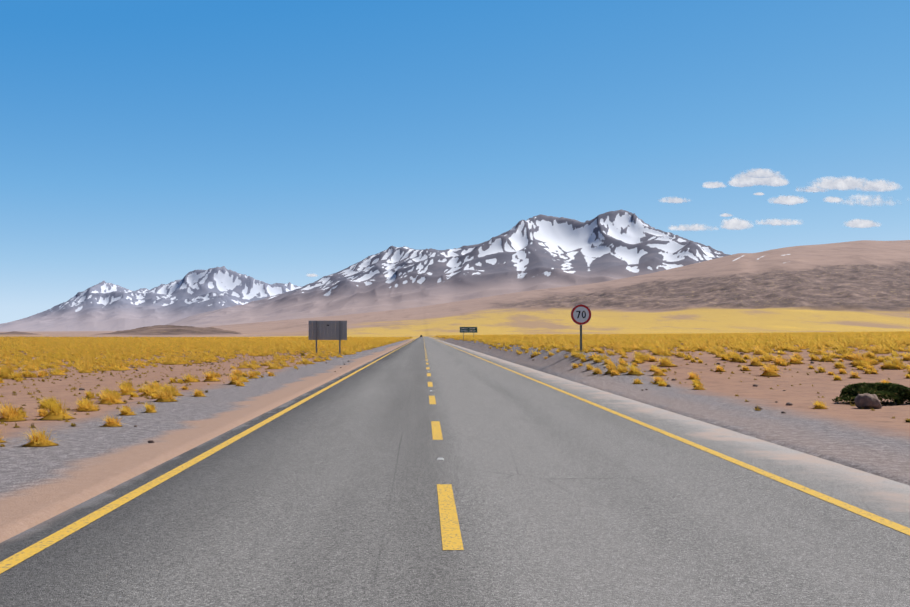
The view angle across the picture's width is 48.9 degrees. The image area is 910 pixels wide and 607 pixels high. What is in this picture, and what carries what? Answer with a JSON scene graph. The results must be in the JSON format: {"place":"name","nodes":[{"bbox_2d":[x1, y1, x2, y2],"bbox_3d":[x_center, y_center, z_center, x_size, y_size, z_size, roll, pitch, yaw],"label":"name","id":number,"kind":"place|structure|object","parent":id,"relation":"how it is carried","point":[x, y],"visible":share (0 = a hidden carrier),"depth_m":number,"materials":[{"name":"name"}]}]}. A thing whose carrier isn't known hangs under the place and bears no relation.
{"place":"outdoors","nodes":[
{"label":"outdoors","id":0,"kind":"place"},
{"bbox_2d":[307,273,317,276],"bbox_3d":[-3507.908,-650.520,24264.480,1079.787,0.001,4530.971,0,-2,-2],"label":"cloud","id":1,"kind":"structure","parent":0,"point":[311,275],"depth_m":23786.24,"materials":[{"name":"white"}]},
{"bbox_2d":[0,209,729,331],"bbox_3d":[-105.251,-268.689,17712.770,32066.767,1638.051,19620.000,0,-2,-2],"label":"mountain range","id":2,"kind":"structure","parent":0,"point":[539,252],"depth_m":12856.77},
{"bbox_2d":[0,336,909,606],"bbox_3d":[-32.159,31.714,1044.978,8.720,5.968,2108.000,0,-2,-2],"label":"road","id":3,"kind":"structure","parent":0,"point":[328,497],"depth_m":9.06,"materials":[{"name":"grey asphalt"}]},
{"bbox_2d":[0,337,909,573],"bbox_3d":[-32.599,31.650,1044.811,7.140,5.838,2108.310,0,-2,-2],"label":"road markings","id":4,"kind":"structure","parent":3,"relation":"on","point":[450,533],"depth_m":10.10,"materials":[{"name":"yellow paint"}]},
{"bbox_2d":[0,240,909,542],"bbox_3d":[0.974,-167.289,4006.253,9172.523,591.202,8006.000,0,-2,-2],"label":"terrain","id":5,"kind":"structure","parent":0,"point":[854,286],"depth_m":40.20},
{"bbox_2d":[308,321,346,355],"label":"road sign","id":6,"kind":"object","parent":5,"relation":"on","point":[322,330],"visible":0.92,"depth_m":81.62,"materials":[{"name":"metal"}]},
{"bbox_2d":[48,345,854,442],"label":"rocks","id":7,"kind":"object","parent":5,"relation":"on","point":[667,385],"visible":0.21,"depth_m":32.09,"materials":[{"name":"grey stone"}]},
{"bbox_2d":[0,331,908,340],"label":"grass field","id":8,"kind":"structure","parent":5,"relation":"on","point":[279,338],"depth_m":413.99,"materials":[{"name":"yellow plant"}]},
{"bbox_2d":[0,334,909,375],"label":"grass tussocks","id":9,"kind":"object","parent":5,"relation":"on","point":[81,357],"depth_m":63.44,"materials":[{"name":"yellow plant"}]},
{"bbox_2d":[0,331,909,349],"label":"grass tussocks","id":10,"kind":"object","parent":5,"relation":"on","point":[368,344],"depth_m":159.31,"materials":[{"name":"yellow plant"}]},
{"bbox_2d":[0,347,909,446],"bbox_3d":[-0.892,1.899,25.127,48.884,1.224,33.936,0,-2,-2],"label":"grass tussocks","id":11,"kind":"object","parent":5,"relation":"on","point":[154,390],"visible":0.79,"depth_m":36.68,"materials":[{"name":"yellow plant"}]},
{"bbox_2d":[460,327,476,339],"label":"road sign","id":12,"kind":"object","parent":5,"relation":"on","point":[463,330],"visible":0.98,"depth_m":173.05,"materials":[{"name":"green metal"}]},
{"bbox_2d":[571,304,590,350],"bbox_3d":[6.082,1.392,48.295,1.000,2.712,0.108,0,-2,-2],"label":"speed limit sign","id":13,"kind":"object","parent":5,"relation":"on","point":[580,314],"visible":1,"depth_m":48.27,"materials":[{"name":"white metal"}]},
{"bbox_2d":[854,393,881,408],"bbox_3d":[9.469,2.260,22.881,0.598,0.414,0.481,0,-2,-2],"label":"boulder","id":14,"kind":"object","parent":5,"relation":"on","point":[867,400],"visible":0.9,"depth_m":22.76,"materials":[{"name":"grey stone"}]},
{"bbox_2d":[832,382,909,404],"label":"bush","id":15,"kind":"object","parent":5,"relation":"on","point":[897,393],"visible":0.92,"depth_m":24.27,"materials":[{"name":"green plant"}]},
{"bbox_2d":[0,340,909,427],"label":"grass tufts","id":16,"kind":"object","parent":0,"point":[146,397],"depth_m":39.31,"materials":[{"name":"yellow plant"}]},
{"bbox_2d":[0,0,909,323],"label":"sky","id":17,"kind":"structure","parent":0,"point":[148,144],"materials":[{"name":"blue"}]},
{"bbox_2d":[659,197,689,203],"bbox_3d":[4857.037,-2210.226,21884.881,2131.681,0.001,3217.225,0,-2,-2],"label":"cloud","id":18,"kind":"structure","parent":0,"point":[673,200],"depth_m":21568.97,"materials":[{"name":"white"}]},
{"bbox_2d":[669,223,716,230],"bbox_3d":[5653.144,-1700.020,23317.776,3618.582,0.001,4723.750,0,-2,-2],"label":"cloud","id":19,"kind":"structure","parent":0,"point":[695,227],"depth_m":22657.15,"materials":[{"name":"white"}]},
{"bbox_2d":[703,182,724,188],"bbox_3d":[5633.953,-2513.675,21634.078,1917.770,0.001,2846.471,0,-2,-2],"label":"cloud","id":20,"kind":"structure","parent":0,"point":[712,185],"depth_m":21383.06,"materials":[{"name":"white"}]},
{"bbox_2d":[720,213,732,216],"bbox_3d":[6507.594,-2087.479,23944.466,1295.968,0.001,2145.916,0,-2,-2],"label":"cloud","id":21,"kind":"structure","parent":0,"point":[726,215],"depth_m":23791.36,"materials":[{"name":"white"}]},
{"bbox_2d":[721,218,752,230],"bbox_3d":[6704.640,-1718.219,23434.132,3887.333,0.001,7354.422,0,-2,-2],"label":"cloud","id":22,"kind":"structure","parent":0,"point":[735,224],"depth_m":22240.22,"materials":[{"name":"white"}]},
{"bbox_2d":[729,168,789,187],"bbox_3d":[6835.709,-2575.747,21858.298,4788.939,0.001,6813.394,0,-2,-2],"label":"cloud","id":23,"kind":"structure","parent":0,"point":[758,177],"depth_m":21003.03,"materials":[{"name":"white"}]},
{"bbox_2d":[756,219,802,225],"bbox_3d":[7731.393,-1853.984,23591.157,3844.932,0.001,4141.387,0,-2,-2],"label":"cloud","id":24,"kind":"structure","parent":0,"point":[774,222],"depth_m":23096.09,"materials":[{"name":"white"}]},
{"bbox_2d":[769,195,806,204],"bbox_3d":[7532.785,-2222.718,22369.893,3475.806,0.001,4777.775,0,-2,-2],"label":"cloud","id":25,"kind":"structure","parent":0,"point":[788,200],"depth_m":21775.59,"materials":[{"name":"white"}]},
{"bbox_2d":[823,197,842,202],"bbox_3d":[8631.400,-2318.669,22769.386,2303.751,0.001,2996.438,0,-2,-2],"label":"cloud","id":26,"kind":"structure","parent":0,"point":[831,199],"depth_m":22416.25,"materials":[{"name":"white"}]},
{"bbox_2d":[780,176,906,205],"bbox_3d":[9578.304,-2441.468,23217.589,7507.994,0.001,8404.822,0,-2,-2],"label":"cloud","id":27,"kind":"structure","parent":0,"point":[824,184],"depth_m":21376.90,"materials":[{"name":"white"}]},
{"bbox_2d":[845,219,880,227],"bbox_3d":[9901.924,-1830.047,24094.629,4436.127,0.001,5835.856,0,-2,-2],"label":"cloud","id":28,"kind":"structure","parent":0,"point":[859,223],"depth_m":23230.80,"materials":[{"name":"white"}]}
]}

